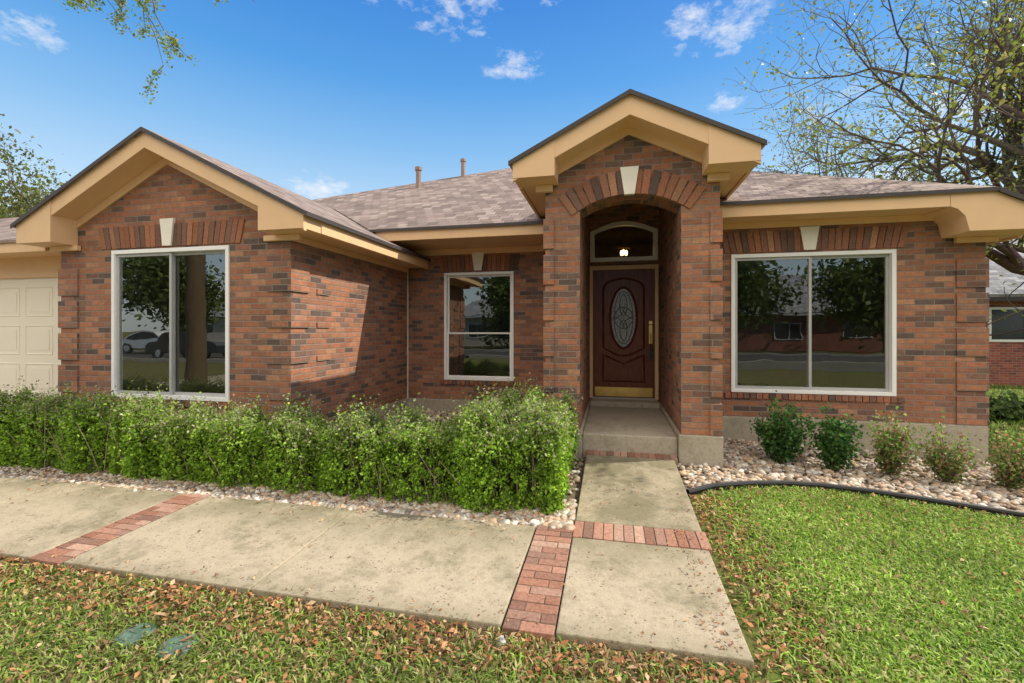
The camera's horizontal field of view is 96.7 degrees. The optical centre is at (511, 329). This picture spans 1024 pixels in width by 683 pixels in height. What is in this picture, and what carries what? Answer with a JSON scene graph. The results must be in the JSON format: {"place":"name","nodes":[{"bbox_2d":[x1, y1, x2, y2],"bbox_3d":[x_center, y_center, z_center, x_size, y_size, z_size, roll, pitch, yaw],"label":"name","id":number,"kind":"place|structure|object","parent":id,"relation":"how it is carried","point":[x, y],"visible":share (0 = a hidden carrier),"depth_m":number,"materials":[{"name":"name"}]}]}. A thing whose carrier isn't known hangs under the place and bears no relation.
{"place":"outdoors","nodes":[
{"label":"outdoors","id":0,"kind":"place"},
{"bbox_2d":[54,0,254,103],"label":"elm tree","id":1,"kind":"object","parent":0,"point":[169,38],"visible":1,"depth_m":5.34,"materials":[{"name":"green plant"}]},
{"bbox_2d":[0,384,1023,682],"bbox_3d":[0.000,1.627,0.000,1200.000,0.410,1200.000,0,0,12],"label":"ground","id":2,"kind":"structure","parent":0,"point":[752,644],"depth_m":2.33,"materials":[{"name":"green plant"}]},
{"bbox_2d":[0,277,60,398],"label":"garage door","id":3,"kind":"structure","parent":2,"relation":"on","point":[30,330],"depth_m":6.70,"materials":[{"name":"beige metal"}]},
{"bbox_2d":[0,114,67,218],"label":"oak tree","id":4,"kind":"object","parent":2,"relation":"on","point":[25,198],"visible":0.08,"depth_m":14.76,"materials":[{"name":"green plant"}]},
{"bbox_2d":[0,161,70,217],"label":"oak tree","id":5,"kind":"object","parent":2,"relation":"on","point":[11,214],"visible":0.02,"depth_m":18.59,"materials":[{"name":"green plant"}]},
{"bbox_2d":[113,623,155,649],"bbox_3d":[-1.917,1.566,2.316,0.170,0.064,0.170,0,0,12],"label":"irrigation valve cover","id":6,"kind":"object","parent":2,"relation":"on","point":[135,636],"visible":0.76,"depth_m":2.30,"materials":[{"name":"green plastic"}]},
{"bbox_2d":[157,633,198,661],"bbox_3d":[-1.639,1.567,2.234,0.170,0.064,0.170,0,0,12],"label":"irrigation valve cover","id":7,"kind":"object","parent":2,"relation":"on","point":[176,639],"visible":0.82,"depth_m":2.22,"materials":[{"name":"green plastic"}]},
{"bbox_2d":[0,450,753,668],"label":"walkway","id":8,"kind":"structure","parent":2,"relation":"on","point":[156,532],"depth_m":3.03,"materials":[{"name":"concrete"}]},
{"bbox_2d":[0,477,743,648],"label":"fallen leaves","id":9,"kind":"object","parent":8,"relation":"on","point":[703,622],"visible":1,"depth_m":2.87,"materials":[{"name":"brown plant"}]},
{"bbox_2d":[498,635,505,648],"bbox_3d":[-0.050,1.544,2.243,0.044,0.065,0.044,0,0,12],"label":"sprinkler head","id":10,"kind":"object","parent":2,"relation":"on","point":[502,639],"visible":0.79,"depth_m":2.23},
{"bbox_2d":[0,441,1023,682],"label":"fallen leaves","id":11,"kind":"object","parent":2,"relation":"on","point":[503,649],"visible":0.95,"depth_m":2.38,"materials":[{"name":"brown plant"}]},
{"bbox_2d":[0,408,1023,529],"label":"gravel","id":12,"kind":"structure","parent":2,"relation":"on","point":[740,451],"depth_m":4.42,"materials":[{"name":"beige gravel"}]},
{"bbox_2d":[0,372,583,513],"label":"boxwood hedge","id":13,"kind":"object","parent":12,"relation":"on","point":[490,444],"visible":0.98,"depth_m":4.25,"materials":[{"name":"green plant"}]},
{"bbox_2d":[348,400,468,451],"bbox_3d":[-1.175,1.231,5.453,1.918,0.753,0.676,0,0,12],"label":"boxwood hedge","id":14,"kind":"object","parent":12,"relation":"on","point":[441,420],"visible":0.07,"depth_m":5.43,"materials":[{"name":"green plant"}]},
{"bbox_2d":[749,390,818,464],"bbox_3d":[2.961,1.091,4.962,0.688,0.798,0.552,0,0,29],"label":"rose shrub","id":15,"kind":"object","parent":12,"relation":"on","point":[779,441],"visible":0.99,"depth_m":4.91,"materials":[{"name":"green plant"}]},
{"bbox_2d":[798,402,867,472],"bbox_3d":[3.398,1.146,4.843,0.608,0.738,0.572,0,0,37],"label":"rose shrub","id":16,"kind":"object","parent":12,"relation":"on","point":[835,446],"visible":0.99,"depth_m":4.75,"materials":[{"name":"green plant"}]},
{"bbox_2d":[864,403,929,476],"bbox_3d":[3.954,1.156,4.754,0.482,0.767,0.566,0,0,12],"label":"rose shrub","id":17,"kind":"object","parent":12,"relation":"on","point":[889,454],"visible":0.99,"depth_m":4.67,"materials":[{"name":"green plant"}]},
{"bbox_2d":[903,410,984,486],"bbox_3d":[4.336,1.196,4.552,0.495,0.740,0.554,0,0,-26],"label":"rose shrub","id":18,"kind":"object","parent":12,"relation":"on","point":[947,469],"visible":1,"depth_m":4.53,"materials":[{"name":"green plant"}]},
{"bbox_2d":[975,423,1023,490],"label":"rose shrub","id":19,"kind":"object","parent":12,"relation":"on","point":[1009,471],"visible":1,"depth_m":4.44,"materials":[{"name":"green plant"}]},
{"bbox_2d":[61,135,985,435],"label":"brick walls","id":20,"kind":"structure","parent":2,"relation":"on","point":[361,309],"depth_m":5.57,"materials":[{"name":"brown brick"}]},
{"bbox_2d":[111,245,229,401],"bbox_3d":[-4.143,-0.073,5.545,1.738,1.830,0.108,0,0,12],"label":"window frame","id":21,"kind":"structure","parent":20,"relation":"attached to","point":[117,256],"depth_m":5.54,"materials":[{"name":"white plastic"}]},
{"bbox_2d":[407,273,407,397],"bbox_3d":[-1.849,-0.045,8.075,0.015,2.510,0.015,0,0,12],"label":"corner caulk","id":22,"kind":"object","parent":20,"relation":"attached to","point":[407,335],"visible":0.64,"depth_m":8.07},
{"bbox_2d":[444,271,513,380],"bbox_3d":[-0.567,-0.060,7.841,1.241,1.856,0.108,0,0,12],"label":"frame","id":23,"kind":"object","parent":20,"relation":"attached to","point":[446,275],"visible":0.83,"depth_m":7.81,"materials":[{"name":"white plastic"}]},
{"bbox_2d":[447,274,510,377],"bbox_3d":[-0.565,-0.060,7.848,1.143,1.758,0.064,0,0,12],"label":"sash","id":24,"kind":"object","parent":23,"relation":"attached to","point":[448,332],"visible":0.94,"depth_m":7.86,"materials":[{"name":"white plastic"}]},
{"bbox_2d":[123,226,884,392],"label":"interior rooms","id":25,"kind":"object","parent":20,"relation":"in","point":[771,347],"visible":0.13,"depth_m":8.61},
{"bbox_2d":[617,229,629,256],"bbox_3d":[2.147,-1.655,8.743,0.260,0.570,0.260,0,0,12],"label":"foyer chandelier","id":26,"kind":"object","parent":25,"relation":"hanging from","point":[623,248],"visible":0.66,"depth_m":8.73,"materials":[{"name":"white glass"}]},
{"bbox_2d":[620,250,627,255],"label":"foyer bulbs","id":27,"kind":"object","parent":26,"relation":"attached to","point":[623,252],"visible":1,"depth_m":8.73,"materials":[{"name":"white glass"}]},
{"bbox_2d":[98,169,909,408],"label":"soldier bricks","id":28,"kind":"object","parent":20,"relation":"attached to","point":[205,233],"visible":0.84,"depth_m":5.61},
{"bbox_2d":[160,166,819,270],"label":"keystones","id":29,"kind":"object","parent":28,"relation":"attached to","point":[809,235],"visible":1,"depth_m":5.48,"materials":[{"name":"beige stone"}]},
{"bbox_2d":[0,94,1023,278],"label":"tan trim","id":30,"kind":"structure","parent":20,"relation":"attached to","point":[729,160],"depth_m":5.31,"materials":[{"name":"paint"}]},
{"bbox_2d":[0,95,1023,256],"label":"shingle roof","id":31,"kind":"structure","parent":20,"relation":"on","point":[496,196],"depth_m":7.22,"materials":[{"name":"brown"}]},
{"bbox_2d":[415,158,465,187],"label":"vent pipes","id":32,"kind":"object","parent":31,"relation":"attached to","point":[418,169],"visible":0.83,"depth_m":9.85,"materials":[{"name":"metal"}]},
{"bbox_2d":[10,89,1023,261],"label":"drip edge","id":33,"kind":"object","parent":31,"relation":"attached to","point":[510,162],"visible":0.92,"depth_m":5.11,"materials":[{"name":"brown metal"}]},
{"bbox_2d":[58,210,988,436],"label":"brick quoins","id":34,"kind":"object","parent":20,"relation":"attached to","point":[288,312],"visible":0.64,"depth_m":5.28,"materials":[{"name":"brown brick"}]},
{"bbox_2d":[590,221,657,262],"bbox_3d":[1.782,-1.413,7.277,1.045,0.635,0.060,0,0,12],"label":"transom frame","id":35,"kind":"object","parent":20,"relation":"attached to","point":[654,257],"visible":1,"depth_m":7.25,"materials":[{"name":"beige wood"}]},
{"bbox_2d":[590,264,658,399],"bbox_3d":[1.775,0.035,7.248,1.061,2.120,0.080,0,0,12],"label":"door frame","id":36,"kind":"structure","parent":20,"relation":"attached to","point":[626,267],"depth_m":7.16,"materials":[{"name":"paint"}]},
{"bbox_2d":[593,269,654,397],"bbox_3d":[1.771,0.062,7.236,0.952,2.025,0.075,0,0,12],"label":"door slab","id":37,"kind":"structure","parent":36,"relation":"in","point":[631,364],"depth_m":7.22,"materials":[{"name":"brown wood"}]},
{"bbox_2d":[611,289,634,346],"bbox_3d":[1.768,-0.190,7.221,0.370,0.920,0.001,0,0,12],"label":"oval glass","id":38,"kind":"object","parent":37,"relation":"attached to","point":[623,303],"visible":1,"depth_m":7.22,"materials":[{"name":"grey glass"}]},
{"bbox_2d":[613,291,633,343],"bbox_3d":[1.767,-0.190,7.216,0.312,0.840,0.007,0,0,12],"label":"lead came","id":39,"kind":"object","parent":37,"relation":"attached to","point":[624,320],"visible":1,"depth_m":7.21,"materials":[{"name":"black metal"}]},
{"bbox_2d":[595,321,652,396],"bbox_3d":[1.760,0.460,7.191,0.890,1.200,0.075,0,0,12],"label":"brass hardware","id":40,"kind":"object","parent":37,"relation":"attached to","point":[624,391],"visible":1,"depth_m":7.21,"materials":[{"name":"gold metal"}]},
{"bbox_2d":[649,345,653,358],"bbox_3d":[2.173,0.332,7.089,0.060,0.235,0.040,0,0,12],"label":"lock box","id":41,"kind":"object","parent":37,"relation":"attached to","point":[651,354],"visible":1,"depth_m":7.07,"materials":[{"name":"black metal"}]},
{"bbox_2d":[731,249,896,395],"bbox_3d":[3.811,-0.085,5.834,1.878,1.806,0.108,0,0,12],"label":"window frame","id":42,"kind":"object","parent":20,"relation":"attached to","point":[890,256],"visible":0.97,"depth_m":5.79,"materials":[{"name":"white plastic"}]},
{"bbox_2d":[185,398,987,466],"bbox_3d":[2.427,1.574,7.226,15.567,0.952,6.458,0,0,-31],"label":"concrete base","id":43,"kind":"object","parent":2,"relation":"on","point":[631,425],"visible":0.3,"depth_m":5.50,"materials":[{"name":"beige concrete"}]},
{"bbox_2d":[593,396,654,399],"bbox_3d":[1.772,1.087,7.238,0.952,0.021,0.100,0,0,12],"label":"threshold","id":44,"kind":"object","parent":43,"relation":"on","point":[625,398],"visible":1,"depth_m":7.19,"materials":[{"name":"grey metal"}]},
{"bbox_2d":[686,480,1023,519],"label":"lawn edging","id":45,"kind":"object","parent":2,"relation":"on","point":[842,489],"visible":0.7,"depth_m":4.16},
{"bbox_2d":[722,0,1023,335],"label":"oak tree","id":46,"kind":"object","parent":2,"relation":"on","point":[1004,40],"visible":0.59,"depth_m":8.43,"materials":[{"name":"green plant"}]},
{"bbox_2d":[986,301,1023,386],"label":"walls","id":47,"kind":"structure","parent":2,"relation":"on","point":[1005,360],"depth_m":13.06,"materials":[{"name":"red brick"}]},
{"bbox_2d":[986,239,1023,296],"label":"roof","id":48,"kind":"structure","parent":47,"relation":"on","point":[995,288],"depth_m":13.10,"materials":[{"name":"grey"}]},
{"bbox_2d":[988,307,1023,341],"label":"window frames","id":49,"kind":"structure","parent":47,"relation":"attached to","point":[990,325],"depth_m":13.08,"materials":[{"name":"white"}]},
{"bbox_2d":[992,309,1023,339],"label":"window panes","id":50,"kind":"object","parent":49,"relation":"in","point":[1009,323],"visible":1,"depth_m":13.04,"materials":[{"name":"black glass"}]},
{"bbox_2d":[989,297,1023,300],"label":"fascia","id":51,"kind":"structure","parent":47,"relation":"attached to","point":[1004,298],"depth_m":12.69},
{"bbox_2d":[986,390,1023,423],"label":"neighbor hedge","id":52,"kind":"object","parent":2,"relation":"on","point":[1011,410],"visible":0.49,"depth_m":7.99,"materials":[{"name":"green plant"}]},
{"bbox_2d":[0,0,1023,205],"label":"sky","id":53,"kind":"structure","parent":0,"point":[310,99],"materials":[{"name":"blue"}]}
]}

